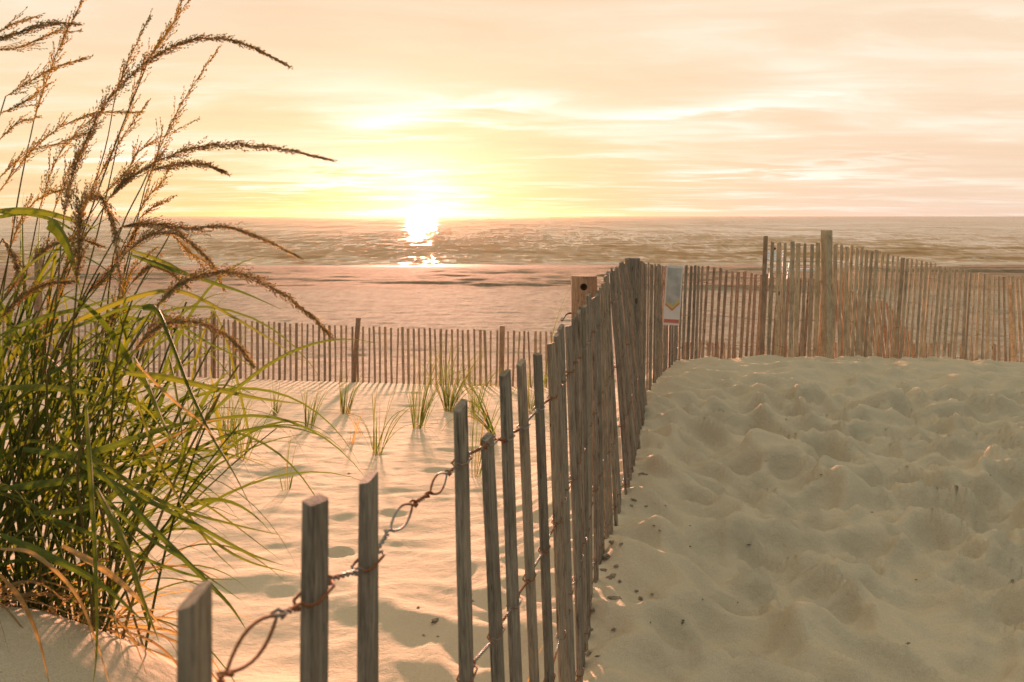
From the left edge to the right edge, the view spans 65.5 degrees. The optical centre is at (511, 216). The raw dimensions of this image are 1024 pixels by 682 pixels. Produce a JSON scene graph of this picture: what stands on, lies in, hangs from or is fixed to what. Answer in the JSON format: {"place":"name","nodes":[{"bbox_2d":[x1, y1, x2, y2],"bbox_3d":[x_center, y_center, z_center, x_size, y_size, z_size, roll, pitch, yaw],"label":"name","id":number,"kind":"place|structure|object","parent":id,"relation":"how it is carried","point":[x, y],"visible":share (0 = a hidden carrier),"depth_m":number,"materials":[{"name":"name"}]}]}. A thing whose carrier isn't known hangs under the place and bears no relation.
{"place":"outdoors","nodes":[
{"label":"outdoors","id":0,"kind":"place"},
{"bbox_2d":[113,406,144,452],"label":"dune grass","id":1,"kind":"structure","parent":0,"point":[130,430],"depth_m":5.72,"materials":[{"name":"green plant"}]},
{"bbox_2d":[184,374,219,428],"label":"dune grass","id":2,"kind":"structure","parent":0,"point":[196,409],"depth_m":7.04,"materials":[{"name":"green plant"}]},
{"bbox_2d":[199,375,261,443],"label":"dune grass","id":3,"kind":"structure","parent":0,"point":[228,425],"depth_m":6.33,"materials":[{"name":"green plant"}]},
{"bbox_2d":[201,381,300,459],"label":"dune grass","id":4,"kind":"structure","parent":0,"point":[247,446],"depth_m":5.57,"materials":[{"name":"green plant"}]},
{"bbox_2d":[264,375,287,414],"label":"dune grass","id":5,"kind":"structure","parent":0,"point":[275,408],"depth_m":8.30,"materials":[{"name":"green plant"}]},
{"bbox_2d":[279,435,306,490],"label":"dune grass","id":6,"kind":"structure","parent":0,"point":[289,487],"depth_m":4.56,"materials":[{"name":"green plant"}]},
{"bbox_2d":[298,381,327,427],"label":"dune grass","id":7,"kind":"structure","parent":0,"point":[313,419],"depth_m":7.39,"materials":[{"name":"green plant"}]},
{"bbox_2d":[330,365,365,413],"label":"dune grass","id":8,"kind":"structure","parent":0,"point":[343,401],"depth_m":8.53,"materials":[{"name":"green plant"}]},
{"bbox_2d":[341,408,362,434],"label":"dune grass","id":9,"kind":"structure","parent":0,"point":[355,423],"depth_m":6.97,"materials":[{"name":"green plant"}]},
{"bbox_2d":[343,408,363,443],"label":"dune grass","id":10,"kind":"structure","parent":0,"point":[353,439],"depth_m":6.42,"materials":[{"name":"orange plant"}]},
{"bbox_2d":[318,383,445,455],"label":"dune grass","id":11,"kind":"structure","parent":0,"point":[378,447],"depth_m":5.87,"materials":[{"name":"green plant"}]},
{"bbox_2d":[403,339,471,428],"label":"dune grass","id":12,"kind":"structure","parent":0,"point":[414,417],"depth_m":7.40,"materials":[{"name":"green plant"}]},
{"bbox_2d":[392,324,511,411],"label":"dune grass","id":13,"kind":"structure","parent":0,"point":[446,392],"depth_m":8.97,"materials":[{"name":"green plant"}]},
{"bbox_2d":[433,372,498,434],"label":"dune grass","id":14,"kind":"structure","parent":0,"point":[487,426],"depth_m":7.06,"materials":[{"name":"green plant"}]},
{"bbox_2d":[464,358,507,413],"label":"dune grass","id":15,"kind":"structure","parent":0,"point":[471,400],"depth_m":8.75,"materials":[{"name":"green plant"}]},
{"bbox_2d":[471,366,516,476],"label":"dune grass","id":16,"kind":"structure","parent":0,"point":[472,455],"depth_m":5.04,"materials":[{"name":"green plant"}]},
{"bbox_2d":[0,264,1023,681],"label":"sand","id":17,"kind":"structure","parent":0,"point":[826,576],"depth_m":3.70,"materials":[{"name":"beige sand"}]},
{"bbox_2d":[0,0,391,681],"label":"tall grass","id":18,"kind":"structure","parent":17,"relation":"on","point":[92,460],"depth_m":1.39,"materials":[{"name":"green plant"}]},
{"bbox_2d":[1,248,567,387],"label":"slat fence","id":19,"kind":"object","parent":17,"relation":"on","point":[354,348],"visible":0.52,"depth_m":13.10,"materials":[{"name":"red wood"}]},
{"bbox_2d":[175,257,913,681],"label":"slat fence","id":20,"kind":"object","parent":17,"relation":"on","point":[583,429],"visible":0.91,"depth_m":1.76,"materials":[{"name":"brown wood"}]},
{"bbox_2d":[663,265,682,325],"bbox_3d":[1.198,0.591,5.982,0.128,0.445,0.075,4,-1,-8],"label":"sign","id":21,"kind":"object","parent":20,"relation":"attached to","point":[672,298],"visible":1,"depth_m":5.95,"materials":[{"name":"metal"}]},
{"bbox_2d":[561,275,596,386],"bbox_3d":[0.328,0.817,3.733,0.131,1.077,0.169,0,0,41],"label":"round post","id":22,"kind":"object","parent":17,"relation":"on","point":[582,286],"visible":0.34,"depth_m":3.70,"materials":[{"name":"red wood"}]},
{"bbox_2d":[603,554,610,558],"bbox_3d":[0.343,1.214,2.843,0.030,0.015,0.045,-8,-10,36],"label":"sand clod","id":23,"kind":"object","parent":17,"relation":"on","point":[606,556],"visible":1,"depth_m":2.83,"materials":[{"name":"brown sand"}]},
{"bbox_2d":[606,573,616,578],"bbox_3d":[0.344,1.242,2.745,0.042,0.014,0.024,-9,13,-7],"label":"sand clod","id":24,"kind":"object","parent":17,"relation":"on","point":[612,576],"visible":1,"depth_m":2.74,"materials":[{"name":"brown sand"}]},
{"bbox_2d":[607,596,621,598],"bbox_3d":[0.325,1.208,2.522,0.047,0.010,0.026,0,0,0],"label":"sand clod","id":25,"kind":"object","parent":17,"relation":"on","point":[613,597],"visible":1,"depth_m":2.52,"materials":[{"name":"brown sand"}]},
{"bbox_2d":[767,247,814,278],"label":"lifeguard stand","id":26,"kind":"object","parent":17,"relation":"on","point":[787,267],"visible":0.31,"depth_m":44.91,"materials":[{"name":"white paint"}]},
{"bbox_2d":[652,271,1022,362],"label":"slat fence","id":27,"kind":"object","parent":17,"relation":"on","point":[947,350],"visible":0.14,"depth_m":13.64,"materials":[{"name":"red wood"}]},
{"bbox_2d":[759,230,1023,362],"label":"slat fence","id":28,"kind":"object","parent":17,"relation":"on","point":[829,291],"visible":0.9,"depth_m":7.32,"materials":[{"name":"red wood"}]},
{"bbox_2d":[0,216,1023,266],"bbox_3d":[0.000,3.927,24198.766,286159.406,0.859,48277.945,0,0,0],"label":"sea","id":29,"kind":"structure","parent":0,"point":[660,240],"depth_m":138.01,"materials":[{"name":"liquid"}]},
{"bbox_2d":[0,0,1023,215],"label":"sky","id":30,"kind":"structure","parent":0,"point":[423,107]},
{"bbox_2d":[517,352,566,413],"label":"dune grass","id":31,"kind":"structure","parent":0,"point":[531,408],"depth_m":8.76,"materials":[{"name":"green plant"}]},
{"bbox_2d":[543,290,568,388],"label":"dune grass","id":32,"kind":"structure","parent":0,"point":[551,338],"depth_m":12.03,"materials":[{"name":"green plant"}]}
]}

